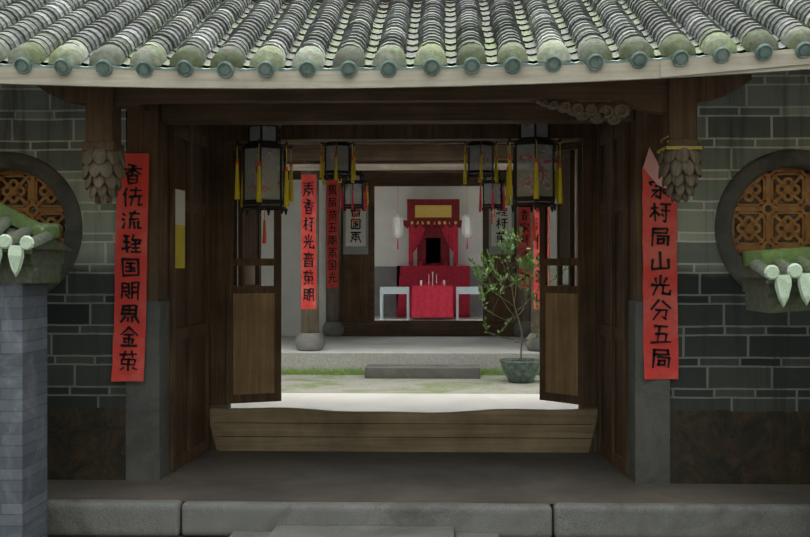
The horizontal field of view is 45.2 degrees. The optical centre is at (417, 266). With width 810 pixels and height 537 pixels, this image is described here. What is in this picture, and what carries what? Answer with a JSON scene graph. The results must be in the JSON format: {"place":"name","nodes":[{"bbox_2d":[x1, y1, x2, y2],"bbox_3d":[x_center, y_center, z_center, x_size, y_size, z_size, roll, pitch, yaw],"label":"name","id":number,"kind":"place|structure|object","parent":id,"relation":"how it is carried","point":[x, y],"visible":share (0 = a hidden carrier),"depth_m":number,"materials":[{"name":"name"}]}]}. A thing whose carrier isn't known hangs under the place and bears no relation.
{"place":"outdoors","nodes":[
{"label":"outdoors","id":0,"kind":"place"},
{"bbox_2d":[233,155,234,257],"bbox_3d":[-1.622,0.045,8.320,0.020,2.030,0.350,0,0,4],"label":"door panel","id":1,"kind":"object","parent":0,"point":[233,206],"visible":0.07,"depth_m":8.45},
{"bbox_2d":[47,532,553,536],"bbox_3d":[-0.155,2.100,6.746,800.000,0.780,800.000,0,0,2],"label":"ground","id":2,"kind":"structure","parent":0,"point":[181,535],"depth_m":6.17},
{"bbox_2d":[0,281,46,536],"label":"wall","id":3,"kind":"structure","parent":2,"relation":"on","point":[23,409],"depth_m":5.60,"materials":[{"name":"brick"}]},
{"bbox_2d":[0,225,71,282],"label":"wall cap slab","id":4,"kind":"structure","parent":3,"relation":"on","point":[43,263],"depth_m":5.64,"materials":[{"name":"stone"}]},
{"bbox_2d":[0,234,34,276],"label":"wall cap drips","id":5,"kind":"object","parent":4,"relation":"attached to","point":[16,255],"visible":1,"depth_m":5.44,"materials":[{"name":"ceramic"}]},
{"bbox_2d":[0,216,53,247],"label":"roof tiles","id":6,"kind":"object","parent":4,"relation":"attached to","point":[16,236],"visible":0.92,"depth_m":5.62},
{"bbox_2d":[0,203,61,237],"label":"wall ridge cap","id":7,"kind":"structure","parent":4,"relation":"on","point":[18,219],"depth_m":5.72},
{"bbox_2d":[0,84,126,479],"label":"front wall","id":8,"kind":"structure","parent":2,"relation":"on","point":[86,418],"depth_m":6.81,"materials":[{"name":"brick"}]},
{"bbox_2d":[0,170,65,243],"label":"lattice window","id":9,"kind":"structure","parent":8,"relation":"attached to","point":[33,190],"depth_m":6.92,"materials":[{"name":"wood"}]},
{"bbox_2d":[0,152,82,292],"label":"window frame","id":10,"kind":"structure","parent":8,"relation":"attached to","point":[53,179],"depth_m":6.78,"materials":[{"name":"stone"}]},
{"bbox_2d":[111,153,148,381],"bbox_3d":[-1.997,0.003,6.753,0.260,1.585,0.040,0,0,2],"label":"red banner","id":11,"kind":"object","parent":8,"relation":"attached to","point":[140,160],"visible":0.73,"depth_m":6.76,"materials":[{"name":"paper"}]},
{"bbox_2d":[119,163,142,370],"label":"calligraphy characters","id":12,"kind":"object","parent":11,"relation":"attached to","point":[133,169],"visible":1,"depth_m":6.76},
{"bbox_2d":[47,499,809,536],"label":"platform edge","id":13,"kind":"object","parent":2,"relation":"on","point":[111,518],"visible":0.83,"depth_m":6.09,"materials":[{"name":"stone"}]},
{"bbox_2d":[670,70,809,483],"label":"front wall","id":14,"kind":"structure","parent":2,"relation":"on","point":[740,400],"depth_m":6.68,"materials":[{"name":"brick"}]},
{"bbox_2d":[643,147,666,187],"bbox_3d":[1.658,-0.665,6.654,0.230,0.310,0.020,0,0,2],"label":"paper corner","id":15,"kind":"object","parent":14,"relation":"attached to","point":[651,167],"visible":0.67,"depth_m":6.66,"materials":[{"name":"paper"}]},
{"bbox_2d":[642,168,677,378],"bbox_3d":[1.663,0.045,6.665,0.248,1.450,0.030,0,0,1],"label":"red banner","id":16,"kind":"object","parent":14,"relation":"attached to","point":[650,252],"visible":0.88,"depth_m":6.68,"materials":[{"name":"paper"}]},
{"bbox_2d":[648,181,671,367],"bbox_3d":[1.659,0.038,6.667,0.161,1.310,0.001,0,0,2],"label":"banner lettering","id":17,"kind":"object","parent":16,"relation":"attached to","point":[655,212],"visible":0.96,"depth_m":6.67},
{"bbox_2d":[715,149,809,285],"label":"ring window","id":18,"kind":"structure","parent":14,"relation":"attached to","point":[743,179],"depth_m":6.64,"materials":[{"name":"stone"}]},
{"bbox_2d":[732,168,809,266],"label":"lattice window","id":19,"kind":"structure","parent":14,"relation":"attached to","point":[767,199],"depth_m":6.77,"materials":[{"name":"wood"}]},
{"bbox_2d":[187,0,517,4],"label":"roof tiles","id":20,"kind":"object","parent":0,"point":[321,1],"depth_m":7.05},
{"bbox_2d":[95,44,667,110],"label":"eave beam","id":21,"kind":"structure","parent":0,"point":[645,89],"depth_m":5.95,"materials":[{"name":"wood"}]},
{"bbox_2d":[82,87,123,152],"bbox_3d":[-1.956,-1.010,6.048,0.200,0.600,0.200,0,0,2],"label":"hanging post","id":22,"kind":"object","parent":21,"relation":"attached to","point":[103,121],"visible":0.71,"depth_m":5.96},
{"bbox_2d":[660,77,699,148],"bbox_3d":[1.603,-1.010,5.945,0.200,0.600,0.200,0,0,2],"label":"hanging post","id":23,"kind":"object","parent":21,"relation":"hanging from","point":[680,122],"visible":0.6,"depth_m":5.86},
{"bbox_2d":[657,136,703,153],"bbox_3d":[1.603,-0.748,5.945,0.232,0.083,0.232,0,0,2],"label":"rope","id":24,"kind":"object","parent":23,"relation":"attached to","point":[680,147],"visible":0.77,"depth_m":5.83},
{"bbox_2d":[161,8,633,124],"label":"wooden beam","id":25,"kind":"structure","parent":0,"point":[364,113],"depth_m":6.79,"materials":[{"name":"wood"}]},
{"bbox_2d":[0,48,794,70],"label":"roof tile caps","id":26,"kind":"object","parent":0,"point":[460,66],"visible":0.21,"depth_m":5.50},
{"bbox_2d":[237,143,563,179],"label":"interior beams","id":27,"kind":"structure","parent":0,"point":[403,153],"depth_m":15.54,"materials":[{"name":"wood"}]},
{"bbox_2d":[231,393,577,411],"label":"floor","id":28,"kind":"structure","parent":0,"point":[400,402],"depth_m":10.69,"materials":[{"name":"stone"}]},
{"bbox_2d":[239,141,577,285],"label":"gate hall rear posts","id":29,"kind":"object","parent":28,"relation":"on","point":[249,275],"visible":0.04,"depth_m":10.91,"materials":[{"name":"brown wood"}]},
{"bbox_2d":[0,49,809,88],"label":"eave board","id":30,"kind":"object","parent":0,"point":[776,61],"visible":0.85,"depth_m":5.49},
{"bbox_2d":[0,23,809,66],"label":"roof tiles","id":31,"kind":"object","parent":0,"point":[275,56],"visible":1,"depth_m":5.49,"materials":[{"name":"ceramic"}]},
{"bbox_2d":[14,41,809,77],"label":"roof tile discs","id":32,"kind":"object","parent":31,"relation":"attached to","point":[388,68],"visible":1,"depth_m":5.46,"materials":[{"name":"ceramic"}]},
{"bbox_2d":[2,171,808,335],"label":"interior plaster walls","id":33,"kind":"structure","parent":0,"point":[390,202],"depth_m":19.41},
{"bbox_2d":[321,141,354,181],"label":"lantern frame","id":34,"kind":"object","parent":33,"relation":"attached to","point":[340,173],"visible":0.69,"depth_m":10.08,"materials":[{"name":"brown wood"}]},
{"bbox_2d":[326,145,347,170],"bbox_3d":[-0.837,-1.177,10.167,0.238,0.361,0.275,0,0,2],"label":"lantern glass","id":35,"kind":"object","parent":34,"relation":"attached to","point":[342,157],"visible":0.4,"depth_m":10.06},
{"bbox_2d":[320,144,355,183],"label":"lantern tassels","id":36,"kind":"object","parent":34,"relation":"attached to","point":[353,170],"visible":0.9,"depth_m":10.07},
{"bbox_2d":[342,172,365,210],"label":"lantern frame","id":37,"kind":"object","parent":33,"relation":"attached to","point":[356,206],"visible":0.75,"depth_m":16.68,"materials":[{"name":"brown wood"}]},
{"bbox_2d":[345,175,361,203],"bbox_3d":[-1.106,-1.322,16.778,0.291,0.494,0.336,0,0,2],"label":"lantern glass","id":38,"kind":"object","parent":37,"relation":"attached to","point":[357,192],"visible":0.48,"depth_m":16.66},
{"bbox_2d":[340,183,366,211],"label":"lantern tassels","id":39,"kind":"object","parent":37,"relation":"attached to","point":[352,204],"visible":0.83,"depth_m":16.65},
{"bbox_2d":[0,0,789,68],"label":"roof deck","id":40,"kind":"structure","parent":33,"relation":"attached to","point":[366,66],"depth_m":5.94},
{"bbox_2d":[0,0,809,65],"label":"roof tiles","id":41,"kind":"object","parent":40,"relation":"on","point":[52,25],"visible":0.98,"depth_m":6.05,"materials":[{"name":"ceramic"}]},
{"bbox_3d":[-0.133,-1.220,7.501,3.300,0.180,1.090,0,0,2],"label":"porch","id":42,"kind":"object","parent":40,"relation":"attached to","visible":0},
{"bbox_2d":[236,125,291,215],"bbox_3d":[-1.184,-0.818,7.496,0.401,0.825,0.456,0,0,2],"label":"lantern frame","id":43,"kind":"object","parent":42,"relation":"attached to","point":[268,205],"visible":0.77,"depth_m":7.40,"materials":[{"name":"brown wood"}]},
{"bbox_2d":[234,146,293,208],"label":"lantern tassels","id":44,"kind":"object","parent":43,"relation":"attached to","point":[288,194],"visible":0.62,"depth_m":7.38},
{"bbox_2d":[236,159,291,243],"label":"lantern tassels","id":45,"kind":"object","parent":43,"relation":"attached to","point":[264,220],"visible":0.73,"depth_m":7.49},
{"bbox_2d":[245,126,283,199],"bbox_3d":[-1.184,-0.790,7.496,0.277,0.560,0.320,0,0,2],"label":"lantern glass","id":46,"kind":"object","parent":43,"relation":"attached to","point":[270,173],"visible":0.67,"depth_m":7.39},
{"bbox_2d":[507,124,561,212],"bbox_3d":[0.885,-0.828,7.437,0.401,0.805,0.456,0,0,2],"label":"lantern frame","id":47,"kind":"object","parent":42,"relation":"attached to","point":[531,201],"visible":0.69,"depth_m":7.34,"materials":[{"name":"brown wood"}]},
{"bbox_2d":[505,140,562,205],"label":"lantern tassels","id":48,"kind":"object","parent":47,"relation":"attached to","point":[558,186],"visible":0.75,"depth_m":7.32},
{"bbox_2d":[507,155,561,240],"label":"tassels","id":49,"kind":"object","parent":47,"relation":"attached to","point":[533,217],"visible":0.75,"depth_m":7.43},
{"bbox_2d":[517,124,552,196],"bbox_3d":[0.885,-0.810,7.437,0.277,0.560,0.320,0,0,2],"label":"lantern glass","id":50,"kind":"object","parent":47,"relation":"attached to","point":[525,167],"visible":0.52,"depth_m":7.33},
{"bbox_3d":[-0.172,-1.521,6.137,9.804,1.007,1.220,0,0,2],"label":"eave","id":51,"kind":"object","parent":40,"relation":"attached to","visible":0},
{"bbox_2d":[81,147,125,204],"bbox_3d":[-1.955,-0.569,6.049,0.265,0.361,0.265,0,0,2],"label":"carved hanging ornament","id":52,"kind":"object","parent":51,"relation":"attached to","point":[103,172],"visible":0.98,"depth_m":5.96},
{"bbox_2d":[37,74,751,113],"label":"roof brackets","id":53,"kind":"object","parent":51,"relation":"attached to","point":[710,88],"visible":0.42,"depth_m":5.91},
{"bbox_2d":[536,99,630,124],"bbox_3d":[1.010,-0.945,5.926,0.575,0.161,0.078,0,0,2],"label":"carved bracket","id":54,"kind":"object","parent":51,"relation":"attached to","point":[609,111],"visible":0.98,"depth_m":5.90,"materials":[{"name":"brown wood"}]},
{"bbox_2d":[658,145,702,202],"bbox_3d":[1.602,-0.568,5.945,0.263,0.352,0.264,0,0,2],"label":"carved pendant","id":55,"kind":"object","parent":51,"relation":"hanging from","point":[679,170],"visible":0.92,"depth_m":5.86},
{"bbox_2d":[392,214,403,237],"bbox_3d":[-0.521,-1.060,25.265,0.300,0.600,0.260,0,0,2],"label":"white lantern","id":56,"kind":"object","parent":33,"relation":"hanging from","point":[397,225],"visible":1,"depth_m":25.16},
{"bbox_2d":[238,141,574,170],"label":"ceiling beams","id":57,"kind":"structure","parent":33,"relation":"attached to","point":[316,167],"depth_m":15.15,"materials":[{"name":"brown wood"}]},
{"bbox_2d":[375,267,482,315],"bbox_3d":[0.439,0.685,27.326,11.200,1.390,0.016,0,0,2],"label":"wainscot","id":58,"kind":"object","parent":33,"relation":"attached to","point":[385,276],"depth_m":27.35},
{"bbox_2d":[461,214,472,237],"bbox_3d":[1.278,-1.060,25.213,0.300,0.600,0.260,0,0,2],"label":"white lantern","id":59,"kind":"object","parent":33,"relation":"hanging from","point":[467,225],"visible":1,"depth_m":25.11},
{"bbox_2d":[464,141,497,180],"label":"lantern frame","id":60,"kind":"object","parent":33,"relation":"attached to","point":[476,173],"visible":0.56,"depth_m":10.04,"materials":[{"name":"brown wood"}]},
{"bbox_2d":[463,155,497,183],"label":"lantern tassels","id":61,"kind":"object","parent":60,"relation":"attached to","point":[481,172],"visible":0.81,"depth_m":10.02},
{"bbox_2d":[470,145,491,169],"bbox_3d":[0.653,-1.177,10.124,0.238,0.361,0.275,0,0,2],"label":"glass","id":62,"kind":"object","parent":60,"relation":"attached to","point":[475,157],"visible":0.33,"depth_m":10.02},
{"bbox_2d":[481,172,504,210],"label":"lantern frame","id":63,"kind":"object","parent":33,"relation":"attached to","point":[496,206],"visible":0.69,"depth_m":16.61,"materials":[{"name":"brown wood"}]},
{"bbox_2d":[479,192,504,211],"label":"lantern tassels","id":64,"kind":"object","parent":63,"relation":"attached to","point":[492,204],"visible":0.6,"depth_m":16.58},
{"bbox_2d":[484,177,500,203],"bbox_3d":[1.273,-1.322,16.709,0.291,0.494,0.336,0,0,2],"label":"lantern glass","id":65,"kind":"object","parent":63,"relation":"attached to","point":[488,193],"visible":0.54,"depth_m":16.59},
{"bbox_2d":[557,150,574,285],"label":"door frame","id":66,"kind":"object","parent":33,"relation":"attached to","point":[570,154],"visible":0.38,"depth_m":8.47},
{"bbox_2d":[281,316,539,353],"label":"hall floor","id":67,"kind":"structure","parent":0,"point":[431,344],"depth_m":17.28,"materials":[{"name":"stone"}]},
{"bbox_2d":[295,321,539,351],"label":"column bases","id":68,"kind":"object","parent":67,"relation":"on","point":[309,341],"visible":0.56,"depth_m":15.96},
{"bbox_2d":[301,161,549,333],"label":"columns","id":69,"kind":"structure","parent":67,"relation":"on","point":[310,319],"depth_m":16.06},
{"bbox_2d":[303,182,313,301],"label":"calligraphy characters","id":70,"kind":"object","parent":69,"relation":"attached to","point":[308,292],"visible":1,"depth_m":15.92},
{"bbox_2d":[301,175,316,308],"bbox_3d":[-1.791,-0.410,15.921,0.255,2.200,0.040,0,0,2],"label":"couplet banner","id":71,"kind":"object","parent":69,"relation":"attached to","point":[307,304],"visible":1,"depth_m":15.93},
{"bbox_2d":[326,180,338,287],"bbox_3d":[-1.694,-0.655,19.274,0.236,2.150,0.040,0,0,2],"label":"couplet banner","id":72,"kind":"object","parent":69,"relation":"attached to","point":[331,284],"visible":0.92,"depth_m":19.29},
{"bbox_2d":[328,185,336,282],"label":"calligraphy characters","id":73,"kind":"object","parent":69,"relation":"attached to","point":[332,238],"visible":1,"depth_m":19.28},
{"bbox_2d":[343,186,367,253],"bbox_3d":[-1.241,-0.980,19.397,0.500,1.460,0.008,0,0,2],"label":"scroll border","id":74,"kind":"object","parent":69,"relation":"attached to","point":[355,249],"visible":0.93,"depth_m":19.39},
{"bbox_2d":[350,209,360,242],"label":"calligraphy characters","id":75,"kind":"object","parent":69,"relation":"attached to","point":[356,223],"visible":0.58,"depth_m":19.38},
{"bbox_2d":[346,209,365,245],"bbox_3d":[-1.242,-0.985,19.373,0.406,1.150,0.040,0,0,2],"label":"calligraphy scroll","id":76,"kind":"object","parent":69,"relation":"attached to","point":[362,229],"visible":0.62,"depth_m":19.38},
{"bbox_2d":[520,207,528,280],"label":"calligraphy characters","id":77,"kind":"object","parent":69,"relation":"attached to","point":[524,228],"visible":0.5,"depth_m":19.17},
{"bbox_2d":[519,207,530,287],"bbox_3d":[2.104,-0.655,19.169,0.234,2.150,0.030,0,0,0],"label":"couplet banner","id":78,"kind":"object","parent":69,"relation":"attached to","point":[527,222],"visible":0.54,"depth_m":19.18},
{"bbox_2d":[536,207,539,301],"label":"calligraphy characters","id":79,"kind":"object","parent":69,"relation":"attached to","point":[538,271],"visible":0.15,"depth_m":15.82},
{"bbox_2d":[533,207,548,308],"bbox_3d":[2.008,-0.410,15.816,0.255,2.200,0.030,0,0,-1],"label":"couplet banner","id":80,"kind":"object","parent":69,"relation":"attached to","point":[536,250],"visible":0.33,"depth_m":15.82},
{"bbox_2d":[340,179,516,335],"bbox_3d":[0.209,-0.190,19.381,3.520,3.140,0.100,0,0,2],"label":"inner door frame","id":81,"kind":"object","parent":67,"relation":"on","point":[372,327],"visible":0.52,"depth_m":19.34,"materials":[{"name":"wood"}]},
{"bbox_2d":[340,186,516,320],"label":"wall panels","id":82,"kind":"object","parent":81,"relation":"in","point":[354,286],"visible":0.5,"depth_m":19.40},
{"bbox_2d":[491,188,511,245],"bbox_3d":[1.657,-0.985,19.291,0.406,1.150,0.034,0,0,2],"label":"calligraphy scroll","id":83,"kind":"object","parent":82,"relation":"attached to","point":[495,229],"visible":0.56,"depth_m":19.30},
{"bbox_2d":[489,186,513,253],"bbox_3d":[1.658,-0.980,19.313,0.500,1.460,0.008,0,0,2],"label":"scroll border","id":84,"kind":"object","parent":82,"relation":"attached to","point":[494,250],"visible":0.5,"depth_m":19.31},
{"bbox_2d":[496,196,507,242],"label":"calligraphy characters","id":85,"kind":"object","parent":82,"relation":"attached to","point":[503,233],"visible":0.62,"depth_m":19.29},
{"bbox_2d":[380,287,482,319],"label":"side tables","id":86,"kind":"object","parent":67,"relation":"on","point":[406,290],"visible":0.81,"depth_m":25.46,"materials":[{"name":"white paint"}]},
{"bbox_2d":[397,222,469,316],"bbox_3d":[0.405,0.035,26.156,2.000,2.690,2.305,0,0,2],"label":"altar cloth","id":87,"kind":"object","parent":67,"relation":"on","point":[427,300],"visible":0.77,"depth_m":26.57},
{"bbox_2d":[281,375,539,393],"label":"courtyard floor","id":88,"kind":"structure","parent":0,"point":[492,384],"depth_m":14.18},
{"bbox_2d":[281,353,539,375],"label":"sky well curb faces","id":89,"kind":"object","parent":88,"relation":"on","point":[328,364],"visible":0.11,"depth_m":15.56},
{"bbox_2d":[365,364,479,378],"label":"stone step","id":90,"kind":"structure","parent":88,"relation":"on","point":[382,371],"depth_m":15.05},
{"bbox_2d":[500,358,539,382],"bbox_3d":[1.542,1.562,14.601,0.630,0.335,0.630,0,0,2],"label":"plant pot","id":91,"kind":"object","parent":88,"relation":"on","point":[520,372],"visible":0.96,"depth_m":14.40,"materials":[{"name":"ceramic"}]},
{"bbox_2d":[468,226,567,361],"bbox_3d":[1.549,0.411,14.549,1.621,2.059,0.882,0,0,2],"label":"plant","id":92,"kind":"object","parent":91,"relation":"on","point":[529,260],"depth_m":14.59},
{"bbox_2d":[47,450,809,503],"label":"porch floor","id":93,"kind":"structure","parent":0,"point":[457,477],"depth_m":6.70,"materials":[{"name":"stone"}]},
{"bbox_2d":[126,104,168,480],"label":"gate pillar","id":94,"kind":"structure","parent":93,"relation":"on","point":[147,428],"depth_m":6.80,"materials":[{"name":"stone"}]},
{"bbox_2d":[168,125,204,471],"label":"porch side wall","id":95,"kind":"structure","parent":93,"relation":"on","point":[198,305],"depth_m":7.57,"materials":[{"name":"brown wood"}]},
{"bbox_2d":[170,125,209,471],"bbox_3d":[-1.744,0.130,7.477,0.032,2.720,0.855,0,0,6],"label":"porch frame","id":96,"kind":"object","parent":93,"relation":"on","point":[191,137],"visible":0.83,"depth_m":7.41,"materials":[{"name":"brown wood"}]},
{"bbox_2d":[175,224,184,267],"bbox_3d":[-1.759,-0.150,7.193,0.017,0.320,0.200,0,0,2],"label":"yellow notice","id":97,"kind":"object","parent":96,"relation":"attached to","point":[179,246],"visible":1,"depth_m":7.18,"materials":[{"name":"paper"}]},
{"bbox_2d":[175,189,184,225],"bbox_3d":[-1.759,-0.440,7.193,0.017,0.260,0.200,0,0,2],"label":"white notice","id":98,"kind":"object","parent":96,"relation":"attached to","point":[179,207],"visible":1,"depth_m":7.18,"materials":[{"name":"paper"}]},
{"bbox_2d":[210,404,596,451],"bbox_3d":[-0.120,1.310,7.966,3.240,0.360,0.180,0,0,2],"label":"door jamb base","id":99,"kind":"object","parent":93,"relation":"on","point":[593,446],"visible":0.15,"depth_m":7.87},
{"bbox_2d":[210,124,596,406],"bbox_3d":[-0.119,0.130,7.976,3.200,2.720,0.140,0,0,2],"label":"door frame","id":100,"kind":"object","parent":93,"relation":"on","point":[221,136],"visible":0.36,"depth_m":7.91,"materials":[{"name":"wood"}]},
{"bbox_2d":[233,150,236,285],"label":"door frame","id":101,"kind":"object","parent":100,"relation":"attached to","point":[235,267],"visible":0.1,"depth_m":8.49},
{"bbox_2d":[238,150,260,285],"bbox_3d":[-1.508,0.050,8.726,0.040,2.160,0.460,0,0,12],"label":"door frame","id":102,"kind":"object","parent":100,"relation":"attached to","point":[241,246],"visible":0.23,"depth_m":8.50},
{"bbox_2d":[227,142,280,403],"bbox_3d":[-1.372,0.050,8.120,0.460,2.160,0.040,0,0,-21],"label":"door leaf","id":103,"kind":"object","parent":100,"relation":"attached to","point":[275,262],"depth_m":8.07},
{"bbox_2d":[245,210,257,257],"bbox_3d":[-1.508,0.045,8.726,0.020,2.030,0.350,0,0,12],"label":"door panel","id":104,"kind":"object","parent":103,"relation":"attached to","point":[251,234],"depth_m":8.73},
{"bbox_2d":[233,293,274,394],"bbox_3d":[-1.372,0.640,8.120,0.350,0.840,0.020,0,0,-21],"label":"door panel","id":105,"kind":"object","parent":103,"relation":"attached to","point":[253,343],"depth_m":8.11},
{"bbox_2d":[214,423,591,438],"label":"threshold plank gaps","id":106,"kind":"object","parent":100,"relation":"attached to","point":[405,437],"visible":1,"depth_m":7.83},
{"bbox_2d":[210,407,597,452],"bbox_3d":[-0.133,1.315,7.859,3.180,0.350,0.055,0,0,2],"label":"door threshold","id":107,"kind":"object","parent":93,"relation":"on","point":[504,430],"depth_m":7.83,"materials":[{"name":"wood"}]},
{"bbox_2d":[597,123,627,474],"bbox_3d":[1.474,0.130,7.385,0.032,2.720,0.855,0,0,-3],"label":"porch frame","id":108,"kind":"object","parent":93,"relation":"on","point":[611,330],"visible":0.83,"depth_m":7.32,"materials":[{"name":"brown wood"}]},
{"bbox_2d":[602,123,629,457],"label":"porch side wall","id":109,"kind":"structure","parent":93,"relation":"on","point":[618,298],"depth_m":7.33,"materials":[{"name":"brown wood"}]},
{"bbox_2d":[628,109,669,483],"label":"gate pillar","id":110,"kind":"structure","parent":93,"relation":"on","point":[648,431],"depth_m":6.69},
{"bbox_2d":[403,199,461,265],"bbox_3d":[0.429,-0.945,26.985,1.690,1.830,0.645,0,0,2],"label":"altar shrine","id":111,"kind":"object","parent":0,"point":[435,232],"visible":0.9,"depth_m":26.84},
{"bbox_2d":[411,205,456,223],"bbox_3d":[0.436,-1.430,26.698,1.270,0.520,0.020,0,0,2],"label":"plaque","id":112,"kind":"object","parent":111,"relation":"attached to","point":[432,210],"visible":0.88,"depth_m":26.70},
{"bbox_2d":[540,141,581,404],"bbox_3d":[1.207,0.050,8.114,0.460,2.160,0.040,0,0,47],"label":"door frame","id":113,"kind":"structure","parent":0,"point":[545,262],"depth_m":8.10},
{"bbox_2d":[545,293,577,395],"bbox_3d":[1.207,0.640,8.114,0.350,0.840,0.020,0,0,47],"label":"door panel","id":114,"kind":"object","parent":113,"relation":"attached to","point":[561,343],"depth_m":8.11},
{"bbox_2d":[559,157,567,257],"bbox_3d":[1.320,0.045,8.695,0.020,2.030,0.350,0,0,-6],"label":"door panel","id":115,"kind":"object","parent":113,"relation":"attached to","point":[563,230],"visible":0.21,"depth_m":8.69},
{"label":"wall","id":116,"kind":"structure","parent":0},
{"bbox_2d":[735,263,809,312],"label":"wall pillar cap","id":117,"kind":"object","parent":116,"relation":"on","point":[759,290],"depth_m":5.46,"materials":[{"name":"stone"}]},
{"bbox_2d":[742,247,809,265],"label":"wall ridge cap","id":118,"kind":"structure","parent":117,"relation":"on","point":[769,256],"depth_m":5.60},
{"bbox_2d":[749,256,809,276],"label":"roof tiles","id":119,"kind":"object","parent":117,"relation":"attached to","point":[760,266],"visible":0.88,"depth_m":5.47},
{"bbox_2d":[764,263,809,306],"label":"eave tile ends","id":120,"kind":"object","parent":117,"relation":"attached to","point":[783,284],"visible":0.98,"depth_m":5.32,"materials":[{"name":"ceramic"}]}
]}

